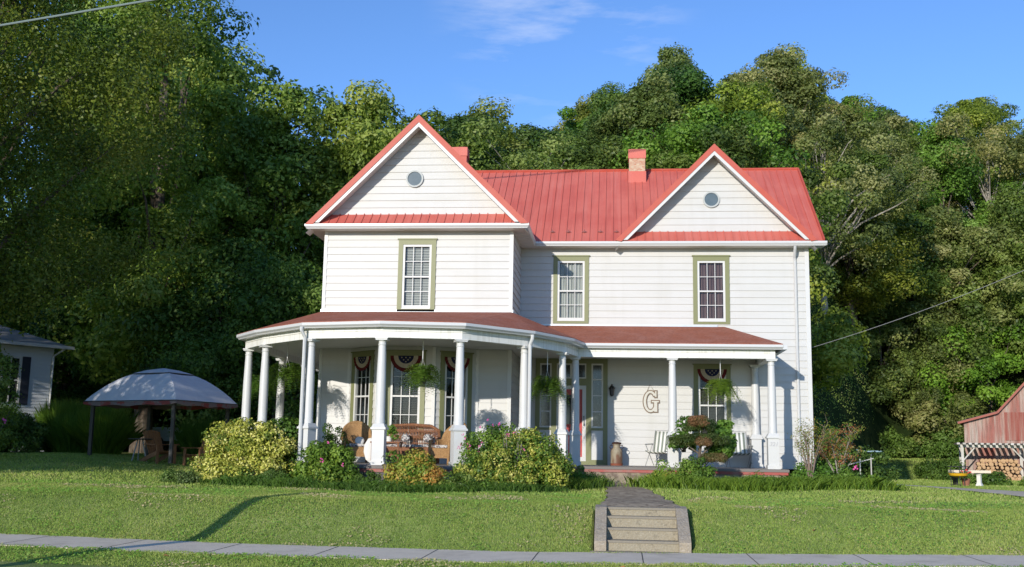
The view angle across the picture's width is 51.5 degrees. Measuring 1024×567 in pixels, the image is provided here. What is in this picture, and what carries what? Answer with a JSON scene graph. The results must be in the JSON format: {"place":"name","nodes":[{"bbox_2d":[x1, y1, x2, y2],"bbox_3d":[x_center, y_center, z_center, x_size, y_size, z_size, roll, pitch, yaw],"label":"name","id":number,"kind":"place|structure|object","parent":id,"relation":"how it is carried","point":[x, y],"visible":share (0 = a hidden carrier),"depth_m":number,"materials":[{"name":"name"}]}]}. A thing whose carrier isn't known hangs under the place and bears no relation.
{"place":"outdoors","nodes":[
{"label":"outdoors","id":0,"kind":"place"},
{"bbox_2d":[23,397,97,451],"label":"fountain grass","id":1,"kind":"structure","parent":0,"point":[46,412],"depth_m":37.62,"materials":[{"name":"plant"}]},
{"bbox_2d":[0,0,155,26],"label":"overhead cable","id":2,"kind":"object","parent":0,"point":[72,13],"visible":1,"depth_m":26.71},
{"bbox_2d":[61,405,145,454],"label":"fountain grass","id":3,"kind":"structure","parent":0,"point":[118,427],"depth_m":36.27,"materials":[{"name":"plant"}]},
{"bbox_2d":[164,414,224,454],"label":"fountain grass","id":4,"kind":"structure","parent":0,"point":[190,436],"depth_m":36.89,"materials":[{"name":"plant"}]},
{"bbox_2d":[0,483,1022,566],"bbox_3d":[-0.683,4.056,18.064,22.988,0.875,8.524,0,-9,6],"label":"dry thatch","id":5,"kind":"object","parent":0,"point":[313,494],"visible":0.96,"depth_m":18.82,"materials":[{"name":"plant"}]},
{"bbox_2d":[0,262,1023,566],"bbox_3d":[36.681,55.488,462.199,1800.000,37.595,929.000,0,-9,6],"label":"lawn","id":6,"kind":"structure","parent":0,"point":[878,416],"depth_m":18.13,"materials":[{"name":"plant"}]},
{"bbox_2d":[0,344,27,454],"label":"rose bush","id":7,"kind":"object","parent":6,"relation":"on","point":[6,382],"visible":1,"depth_m":28.93,"materials":[{"name":"green plant"}]},
{"bbox_2d":[0,409,51,452],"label":"laurel bush","id":8,"kind":"object","parent":6,"relation":"on","point":[29,431],"visible":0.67,"depth_m":35.28,"materials":[{"name":"green plant"}]},
{"bbox_2d":[0,325,74,451],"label":"neighbour house","id":9,"kind":"structure","parent":6,"relation":"on","point":[33,355],"depth_m":41.47,"materials":[{"name":"wood"}]},
{"bbox_2d":[0,164,144,416],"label":"hackberry tree","id":10,"kind":"object","parent":6,"relation":"on","point":[59,391],"visible":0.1,"depth_m":49.49,"materials":[{"name":"green plant"}]},
{"bbox_2d":[40,410,107,452],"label":"fountain grass","id":11,"kind":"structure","parent":6,"relation":"on","point":[59,439],"depth_m":36.12,"materials":[{"name":"plant"}]},
{"bbox_2d":[0,0,211,341],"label":"linden tree","id":12,"kind":"object","parent":6,"relation":"on","point":[104,83],"visible":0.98,"depth_m":33.83,"materials":[{"name":"green plant"}]},
{"bbox_2d":[0,0,219,389],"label":"walnut tree","id":13,"kind":"object","parent":6,"relation":"on","point":[57,369],"visible":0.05,"depth_m":49.66,"materials":[{"name":"green plant"}]},
{"bbox_2d":[20,233,212,451],"bbox_3d":[-17.911,3.169,57.110,13.958,12.955,12.064,2,-9,-7],"label":"understory tree","id":14,"kind":"object","parent":6,"relation":"on","point":[157,415],"visible":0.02,"depth_m":54.41,"materials":[{"name":"green plant"}]},
{"bbox_2d":[6,0,297,452],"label":"oak tree","id":15,"kind":"object","parent":6,"relation":"on","point":[219,109],"visible":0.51,"depth_m":45.75,"materials":[{"name":"green plant"}]},
{"bbox_2d":[139,430,179,463],"bbox_3d":[-10.778,4.979,32.350,0.960,1.020,0.840,-5,-11,33],"label":"garden chair","id":16,"kind":"object","parent":6,"relation":"on","point":[154,446],"visible":0.93,"depth_m":32.36,"materials":[{"name":"brown wood"}]},
{"bbox_2d":[83,368,237,462],"bbox_3d":[-11.030,4.120,33.344,4.729,2.915,2.950,-4,-10,31],"label":"gazebo","id":17,"kind":"object","parent":6,"relation":"on","point":[165,389],"visible":0.97,"depth_m":32.63,"materials":[{"name":"fabric"}]},
{"bbox_2d":[0,30,337,281],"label":"oak tree","id":18,"kind":"object","parent":6,"relation":"on","point":[272,76],"depth_m":66.20,"materials":[{"name":"green plant"}]},
{"bbox_2d":[108,237,322,423],"bbox_3d":[-10.894,2.749,43.440,8.790,9.424,8.464,-4,-10,29],"label":"beech tree","id":19,"kind":"object","parent":6,"relation":"on","point":[206,305],"visible":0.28,"depth_m":41.81,"materials":[{"name":"green plant"}]},
{"bbox_2d":[139,253,322,438],"bbox_3d":[-9.385,3.076,40.888,8.994,8.375,8.704,3,-9,-14],"label":"cherry tree","id":20,"kind":"object","parent":6,"relation":"on","point":[313,301],"visible":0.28,"depth_m":39.79,"materials":[{"name":"green plant"}]},
{"bbox_2d":[187,416,297,481],"bbox_3d":[-6.074,3.874,24.509,2.723,1.603,1.898,0,-9,6],"label":"euonymus shrub","id":21,"kind":"object","parent":6,"relation":"on","point":[240,448],"visible":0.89,"depth_m":24.09,"materials":[{"name":"yellow plant"}]},
{"bbox_2d":[173,76,357,414],"bbox_3d":[-11.499,-0.923,48.080,10.471,17.952,10.456,-1,-9,11],"label":"maple tree","id":22,"kind":"object","parent":6,"relation":"on","point":[281,176],"visible":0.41,"depth_m":47.75,"materials":[{"name":"green plant"}]},
{"bbox_2d":[253,414,305,477],"bbox_3d":[-5.345,3.908,24.931,1.849,1.673,1.378,0,-9,6],"label":"holly shrub","id":23,"kind":"object","parent":6,"relation":"on","point":[290,429],"visible":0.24,"depth_m":24.80,"materials":[{"name":"green plant"}]},
{"bbox_2d":[289,439,363,482],"bbox_3d":[-4.105,4.026,23.517,1.737,1.143,1.275,0,-9,6],"label":"hydrangea bush","id":24,"kind":"object","parent":6,"relation":"on","point":[341,457],"visible":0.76,"depth_m":23.21,"materials":[{"name":"green plant"}]},
{"bbox_2d":[268,79,415,275],"bbox_3d":[-6.955,-0.878,49.635,9.069,16.991,11.418,6,-10,-31],"label":"poplar tree","id":25,"kind":"object","parent":6,"relation":"on","point":[369,136],"visible":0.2,"depth_m":48.36,"materials":[{"name":"green plant"}]},
{"bbox_2d":[212,471,552,490],"bbox_3d":[-2.929,4.341,23.038,7.740,0.451,2.016,1,-9,1],"label":"leafy cover","id":26,"kind":"object","parent":6,"relation":"on","point":[309,478],"visible":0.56,"depth_m":22.63,"materials":[{"name":"green plant"}]},
{"bbox_2d":[198,475,576,494],"bbox_3d":[-2.739,4.337,22.924,8.392,0.331,2.803,1,-9,1],"label":"lily turf border","id":27,"kind":"object","parent":6,"relation":"on","point":[357,487],"visible":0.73,"depth_m":22.44,"materials":[{"name":"plant"}]},
{"bbox_2d":[379,447,443,486],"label":"azalea bush","id":28,"kind":"object","parent":6,"relation":"on","point":[409,466],"visible":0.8,"depth_m":22.89,"materials":[{"name":"yellow plant"}]},
{"bbox_2d":[354,112,506,169],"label":"oak tree","id":29,"kind":"object","parent":6,"relation":"on","point":[453,128],"visible":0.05,"depth_m":58.59,"materials":[{"name":"green plant"}]},
{"bbox_2d":[402,106,498,169],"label":"elm tree","id":30,"kind":"object","parent":6,"relation":"on","point":[434,119],"visible":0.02,"depth_m":53.14,"materials":[{"name":"green plant"}]},
{"bbox_2d":[440,96,532,169],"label":"maple tree","id":31,"kind":"object","parent":6,"relation":"on","point":[512,142],"visible":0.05,"depth_m":64.95,"materials":[{"name":"green plant"}]},
{"bbox_2d":[449,418,526,476],"bbox_3d":[-0.460,3.910,24.171,2.099,1.655,1.397,0,-9,6],"label":"rose bush","id":32,"kind":"object","parent":6,"relation":"on","point":[472,442],"visible":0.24,"depth_m":24.01,"materials":[{"name":"green plant"}]},
{"bbox_2d":[448,446,538,483],"bbox_3d":[-0.446,4.110,23.462,2.078,1.062,0.999,0,-9,6],"label":"euonymus shrub","id":33,"kind":"object","parent":6,"relation":"on","point":[483,466],"visible":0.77,"depth_m":23.27,"materials":[{"name":"green plant"}]},
{"bbox_2d":[0,451,1023,505],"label":"lawn grass","id":34,"kind":"structure","parent":6,"relation":"on","point":[953,495],"depth_m":24.41,"materials":[{"name":"plant"}]},
{"bbox_2d":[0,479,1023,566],"bbox_3d":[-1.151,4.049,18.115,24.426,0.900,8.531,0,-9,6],"label":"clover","id":35,"kind":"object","parent":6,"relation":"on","point":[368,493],"visible":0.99,"depth_m":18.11,"materials":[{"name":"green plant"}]},
{"bbox_2d":[236,115,826,482],"bbox_3d":[1.073,0.429,31.477,16.040,11.200,14.823,0,-9,6],"label":"farmhouse","id":36,"kind":"object","parent":6,"relation":"on","point":[634,281],"visible":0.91,"depth_m":30.07,"materials":[{"name":"white"}]},
{"bbox_2d":[257,347,304,394],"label":"hanging fern","id":37,"kind":"object","parent":36,"relation":"hanging from","point":[289,372],"visible":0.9,"depth_m":27.14,"materials":[{"name":"green plant"}]},
{"bbox_2d":[340,421,371,462],"bbox_3d":[-3.904,3.975,26.728,0.836,1.052,0.798,3,-9,-12],"label":"wicker chair","id":38,"kind":"object","parent":36,"relation":"on","point":[354,430],"visible":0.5,"depth_m":26.99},
{"bbox_2d":[350,350,374,430],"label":"window","id":39,"kind":"structure","parent":36,"relation":"in","point":[361,400],"depth_m":28.71,"materials":[{"name":"green paint"}]},
{"bbox_2d":[385,350,426,438],"bbox_3d":[-2.774,2.972,28.319,1.110,2.335,0.870,0,-9,6],"label":"window","id":40,"kind":"structure","parent":36,"relation":"in","point":[401,408],"depth_m":28.01,"materials":[{"name":"green paint"}]},
{"bbox_2d":[386,423,440,463],"bbox_3d":[-2.603,4.086,27.216,1.560,1.021,0.730,1,-9,2],"label":"wicker settee","id":41,"kind":"object","parent":36,"relation":"on","point":[393,447],"visible":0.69,"depth_m":27.51,"materials":[{"name":"wicker"}]},
{"bbox_2d":[397,238,437,311],"bbox_3d":[-2.586,-0.176,29.631,1.110,2.035,0.870,0,-9,6],"label":"window","id":42,"kind":"structure","parent":36,"relation":"in","point":[416,256],"depth_m":29.33,"materials":[{"name":"glass"}]},
{"bbox_2d":[397,339,446,399],"bbox_3d":[-2.108,1.975,25.199,1.290,1.497,1.303,0,-9,6],"label":"hanging fern","id":43,"kind":"object","parent":36,"relation":"hanging from","point":[420,375],"visible":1,"depth_m":25.05,"materials":[{"name":"green plant"}]},
{"bbox_2d":[428,423,466,464],"bbox_3d":[-1.535,3.948,26.300,0.836,1.052,0.798,-7,-12,43],"label":"wicker chair","id":44,"kind":"object","parent":36,"relation":"on","point":[441,449],"visible":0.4,"depth_m":26.15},
{"bbox_2d":[439,350,473,438],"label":"window","id":45,"kind":"structure","parent":36,"relation":"in","point":[446,411],"depth_m":28.37,"materials":[{"name":"green paint"}]},
{"bbox_2d":[531,351,574,405],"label":"hanging fern","id":46,"kind":"object","parent":36,"relation":"hanging from","point":[546,385],"visible":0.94,"depth_m":27.02,"materials":[{"name":"green plant"}]},
{"bbox_2d":[553,255,589,323],"bbox_3d":[1.780,0.231,31.768,1.110,2.035,0.870,0,-9,6],"label":"window","id":47,"kind":"structure","parent":36,"relation":"in","point":[570,272],"depth_m":31.46,"materials":[{"name":"glass"}]},
{"bbox_2d":[535,358,607,464],"bbox_3d":[1.718,3.704,30.824,2.100,3.050,0.162,0,-9,6],"label":"front door","id":48,"kind":"structure","parent":36,"relation":"in","point":[593,373],"depth_m":30.84,"materials":[{"name":"white paint"}]},
{"bbox_2d":[644,430,667,465],"bbox_3d":[4.123,4.585,29.637,0.654,0.995,0.663,-5,-11,33],"label":"folding chair","id":49,"kind":"object","parent":36,"relation":"on","point":[659,443],"visible":0.67,"depth_m":29.88,"materials":[{"name":"fabric"}]},
{"bbox_2d":[692,255,729,323],"bbox_3d":[5.851,0.237,31.373,1.110,2.035,0.870,0,-9,6],"label":"window","id":50,"kind":"structure","parent":36,"relation":"in","point":[711,282],"depth_m":31.06,"materials":[{"name":"glass"}]},
{"bbox_2d":[692,364,731,433],"bbox_3d":[5.786,3.512,30.863,1.110,2.295,0.870,0,-9,6],"label":"window","id":51,"kind":"structure","parent":36,"relation":"in","point":[721,411],"depth_m":30.57,"materials":[{"name":"green paint"}]},
{"bbox_2d":[701,359,743,407],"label":"hanging fern","id":52,"kind":"object","parent":36,"relation":"hanging from","point":[719,387],"visible":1,"depth_m":28.55,"materials":[{"name":"green plant"}]},
{"bbox_2d":[489,426,576,488],"bbox_3d":[0.254,3.994,24.070,2.439,1.515,1.807,0,-9,6],"label":"euonymus shrub","id":53,"kind":"object","parent":6,"relation":"on","point":[546,463],"visible":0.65,"depth_m":23.69,"materials":[{"name":"green plant"}]},
{"bbox_2d":[512,122,557,149],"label":"hickory tree","id":54,"kind":"object","parent":6,"relation":"on","point":[526,132],"visible":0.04,"depth_m":72.32,"materials":[{"name":"green plant"}]},
{"bbox_2d":[461,116,620,169],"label":"locust tree","id":55,"kind":"object","parent":6,"relation":"on","point":[518,159],"visible":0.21,"depth_m":56.11,"materials":[{"name":"green plant"}]},
{"bbox_2d":[528,127,595,169],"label":"hickory tree","id":56,"kind":"object","parent":6,"relation":"on","point":[580,140],"visible":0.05,"depth_m":65.78,"materials":[{"name":"green plant"}]},
{"bbox_2d":[545,94,593,135],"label":"maple tree","id":57,"kind":"object","parent":6,"relation":"on","point":[580,111],"visible":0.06,"depth_m":99.57,"materials":[{"name":"green plant"}]},
{"bbox_2d":[536,475,620,490],"bbox_3d":[1.345,4.660,24.938,1.832,0.373,3.113,-7,-12,40],"label":"lily turf border","id":58,"kind":"object","parent":6,"relation":"on","point":[579,484],"visible":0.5,"depth_m":24.55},
{"bbox_2d":[559,87,626,134],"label":"hickory tree","id":59,"kind":"object","parent":6,"relation":"on","point":[594,104],"visible":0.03,"depth_m":82.24,"materials":[{"name":"green plant"}]},
{"bbox_2d":[553,135,694,169],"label":"oak tree","id":60,"kind":"object","parent":6,"relation":"on","point":[613,145],"visible":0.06,"depth_m":57.68,"materials":[{"name":"green plant"}]},
{"bbox_2d":[576,67,693,166],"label":"maple tree","id":61,"kind":"object","parent":6,"relation":"on","point":[650,109],"visible":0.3,"depth_m":64.51,"materials":[{"name":"green plant"}]},
{"bbox_2d":[557,62,721,152],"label":"hickory tree","id":62,"kind":"object","parent":6,"relation":"on","point":[687,87],"visible":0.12,"depth_m":72.80,"materials":[{"name":"green plant"}]},
{"bbox_2d":[590,504,692,552],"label":"garden steps","id":63,"kind":"structure","parent":6,"relation":"on","point":[619,529],"depth_m":17.37,"materials":[{"name":"concrete"}]},
{"bbox_2d":[628,42,716,103],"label":"maple tree","id":64,"kind":"object","parent":6,"relation":"on","point":[674,57],"visible":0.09,"depth_m":84.35,"materials":[{"name":"green plant"}]},
{"bbox_2d":[673,454,716,478],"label":"spirea bush","id":65,"kind":"object","parent":6,"relation":"on","point":[686,466],"visible":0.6,"depth_m":26.14,"materials":[{"name":"green plant"}]},
{"bbox_2d":[667,415,730,466],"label":"dwarf pine","id":66,"kind":"object","parent":6,"relation":"on","point":[698,423],"visible":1,"depth_m":26.48,"materials":[{"name":"green plant"}]},
{"bbox_2d":[608,101,831,232],"bbox_3d":[10.944,-3.498,56.760,12.170,12.769,12.573,9,-12,-43],"label":"oak tree","id":67,"kind":"object","parent":6,"relation":"on","point":[679,139],"visible":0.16,"depth_m":55.69,"materials":[{"name":"green plant"}]},
{"bbox_2d":[704,418,737,458],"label":"leafy plant","id":68,"kind":"object","parent":6,"relation":"on","point":[723,426],"visible":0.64,"depth_m":26.93,"materials":[{"name":"green plant"}]},
{"bbox_2d":[649,77,843,200],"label":"oak tree","id":69,"kind":"object","parent":6,"relation":"on","point":[741,96],"visible":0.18,"depth_m":63.15,"materials":[{"name":"green plant"}]},
{"bbox_2d":[646,120,856,298],"bbox_3d":[11.574,-2.602,54.864,11.296,12.142,10.934,6,-10,-31],"label":"oak tree","id":70,"kind":"object","parent":6,"relation":"on","point":[743,159],"visible":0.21,"depth_m":54.01,"materials":[{"name":"green plant"}]},
{"bbox_2d":[617,473,920,492],"bbox_3d":[6.276,4.851,25.908,7.818,0.423,2.497,3,-9,-10],"label":"lily turf border","id":71,"kind":"object","parent":6,"relation":"on","point":[787,483],"visible":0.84,"depth_m":25.28,"materials":[{"name":"plant"}]},
{"bbox_2d":[712,43,850,167],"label":"maple tree","id":72,"kind":"object","parent":6,"relation":"on","point":[780,65],"visible":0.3,"depth_m":75.55,"materials":[{"name":"green plant"}]},
{"bbox_2d":[728,63,841,195],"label":"maple tree","id":73,"kind":"object","parent":6,"relation":"on","point":[753,76],"visible":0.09,"depth_m":67.58,"materials":[{"name":"green plant"}]},
{"bbox_2d":[787,411,837,477],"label":"sapling","id":74,"kind":"object","parent":6,"relation":"on","point":[805,443],"visible":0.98,"depth_m":26.94,"materials":[{"name":"green plant"}]},
{"bbox_2d":[790,457,834,477],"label":"rose bush","id":75,"kind":"object","parent":6,"relation":"on","point":[799,472],"visible":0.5,"depth_m":27.03,"materials":[{"name":"green plant"}]},
{"bbox_2d":[769,98,858,192],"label":"hickory tree","id":76,"kind":"object","parent":6,"relation":"on","point":[800,127],"visible":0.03,"depth_m":66.85,"materials":[{"name":"green plant"}]},
{"bbox_2d":[789,418,848,476],"bbox_3d":[9.484,5.074,32.213,2.094,2.057,1.691,0,-9,6],"label":"yew bush","id":77,"kind":"object","parent":6,"relation":"on","point":[832,463],"visible":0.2,"depth_m":31.90,"materials":[{"name":"green plant"}]},
{"bbox_2d":[786,67,882,136],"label":"locust tree","id":78,"kind":"object","parent":6,"relation":"on","point":[829,106],"visible":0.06,"depth_m":79.02,"materials":[{"name":"green plant"}]},
{"bbox_2d":[811,422,864,472],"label":"maple sapling","id":79,"kind":"object","parent":6,"relation":"on","point":[833,451],"visible":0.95,"depth_m":27.64,"materials":[{"name":"green plant"}]},
{"bbox_2d":[809,248,870,397],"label":"understory tree","id":80,"kind":"object","parent":6,"relation":"on","point":[832,358],"visible":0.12,"depth_m":46.30,"materials":[{"name":"green plant"}]},
{"bbox_2d":[777,112,936,313],"bbox_3d":[19.467,-4.003,65.353,11.758,12.482,11.628,1,-9,-2],"label":"locust tree","id":81,"kind":"object","parent":6,"relation":"on","point":[831,248],"visible":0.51,"depth_m":63.51,"materials":[{"name":"green plant"}]},
{"bbox_2d":[832,445,902,481],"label":"yew bush","id":82,"kind":"object","parent":6,"relation":"on","point":[866,469],"visible":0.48,"depth_m":28.72,"materials":[{"name":"green plant"}]},
{"bbox_2d":[804,106,940,194],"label":"locust tree","id":83,"kind":"object","parent":6,"relation":"on","point":[896,122],"visible":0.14,"depth_m":79.74,"materials":[{"name":"green plant"}]},
{"bbox_2d":[819,178,927,343],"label":"oak tree","id":84,"kind":"object","parent":6,"relation":"on","point":[851,287],"visible":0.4,"depth_m":68.61,"materials":[{"name":"green plant"}]},
{"bbox_2d":[823,94,945,200],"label":"oak tree","id":85,"kind":"object","parent":6,"relation":"on","point":[846,100],"visible":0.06,"depth_m":88.29,"materials":[{"name":"green plant"}]},
{"bbox_2d":[828,144,950,325],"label":"hickory tree","id":86,"kind":"object","parent":6,"relation":"on","point":[925,223],"visible":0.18,"depth_m":72.87,"materials":[{"name":"green plant"}]},
{"bbox_2d":[878,424,917,457],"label":"brush bush","id":87,"kind":"object","parent":6,"relation":"on","point":[899,444],"visible":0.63,"depth_m":71.83,"materials":[{"name":"green plant"}]},
{"bbox_2d":[843,223,963,349],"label":"understory tree","id":88,"kind":"object","parent":6,"relation":"on","point":[890,318],"visible":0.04,"depth_m":78.69,"materials":[{"name":"green plant"}]},
{"bbox_2d":[856,291,963,406],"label":"understory tree","id":89,"kind":"object","parent":6,"relation":"on","point":[887,378],"visible":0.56,"depth_m":74.10,"materials":[{"name":"green plant"}]},
{"bbox_2d":[810,286,1023,486],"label":"lawn grass","id":90,"kind":"structure","parent":6,"relation":"on","point":[906,479],"depth_m":61.86,"materials":[{"name":"plant"}]},
{"bbox_2d":[911,424,964,458],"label":"brush bush","id":91,"kind":"object","parent":6,"relation":"on","point":[940,444],"visible":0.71,"depth_m":71.28,"materials":[{"name":"green plant"}]},
{"bbox_2d":[853,205,1023,345],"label":"oak tree","id":92,"kind":"object","parent":6,"relation":"on","point":[946,223],"visible":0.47,"depth_m":76.59,"materials":[{"name":"green plant"}]},
{"bbox_2d":[911,454,968,480],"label":"laurel bush","id":93,"kind":"object","parent":6,"relation":"on","point":[932,469],"visible":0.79,"depth_m":56.93,"materials":[{"name":"green plant"}]},
{"bbox_2d":[887,337,997,455],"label":"understory tree","id":94,"kind":"object","parent":6,"relation":"on","point":[919,417],"visible":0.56,"depth_m":72.42,"materials":[{"name":"green plant"}]},
{"bbox_2d":[873,240,1023,371],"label":"understory tree","id":95,"kind":"object","parent":6,"relation":"on","point":[975,354],"visible":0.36,"depth_m":75.75,"materials":[{"name":"green plant"}]},
{"bbox_2d":[907,122,995,282],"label":"maple tree","id":96,"kind":"object","parent":6,"relation":"on","point":[965,174],"visible":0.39,"depth_m":84.17,"materials":[{"name":"green plant"}]},
{"bbox_2d":[907,98,1023,208],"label":"oak tree","id":97,"kind":"object","parent":6,"relation":"on","point":[980,116],"visible":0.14,"depth_m":104.51,"materials":[{"name":"green plant"}]},
{"bbox_2d":[909,111,1023,266],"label":"locust tree","id":98,"kind":"object","parent":6,"relation":"on","point":[992,148],"visible":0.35,"depth_m":85.15,"materials":[{"name":"green plant"}]},
{"bbox_2d":[913,312,1023,431],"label":"understory tree","id":99,"kind":"object","parent":6,"relation":"on","point":[987,373],"visible":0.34,"depth_m":73.58,"materials":[{"name":"green plant"}]},
{"bbox_2d":[933,167,1023,253],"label":"locust tree","id":100,"kind":"object","parent":6,"relation":"on","point":[964,203],"visible":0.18,"depth_m":87.67,"materials":[{"name":"green plant"}]},
{"bbox_2d":[951,95,1021,135],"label":"oak tree","id":101,"kind":"object","parent":6,"relation":"on","point":[1011,122],"visible":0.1,"depth_m":116.13,"materials":[{"name":"green plant"}]},
{"bbox_2d":[951,181,1023,368],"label":"poplar tree","id":102,"kind":"object","parent":6,"relation":"on","point":[1008,209],"visible":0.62,"depth_m":76.35,"materials":[{"name":"green plant"}]},
{"bbox_2d":[963,469,1013,485],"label":"laurel bush","id":103,"kind":"object","parent":6,"relation":"on","point":[996,478],"visible":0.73,"depth_m":37.54,"materials":[{"name":"green plant"}]},
{"bbox_2d":[954,443,1023,477],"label":"wood shelter","id":104,"kind":"object","parent":6,"relation":"on","point":[990,445],"visible":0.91,"depth_m":58.52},
{"bbox_2d":[957,382,1023,474],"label":"barn","id":105,"kind":"structure","parent":6,"relation":"on","point":[1004,423],"depth_m":60.49,"materials":[{"name":"wood"}]},
{"bbox_2d":[1004,412,1023,440],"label":"loft door","id":106,"kind":"structure","parent":105,"relation":"in","point":[1011,429],"depth_m":60.17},
{"bbox_2d":[0,533,1023,566],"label":"sidewalk","id":107,"kind":"structure","parent":0,"point":[583,557],"depth_m":16.12,"materials":[{"name":"concrete"}]},
{"bbox_2d":[0,0,1023,226],"label":"sky","id":108,"kind":"structure","parent":0,"point":[913,57],"materials":[{"name":"blue"}]},
{"bbox_2d":[600,483,678,507],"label":"path","id":109,"kind":"structure","parent":0,"point":[627,496],"depth_m":21.27,"materials":[{"name":"concrete"}]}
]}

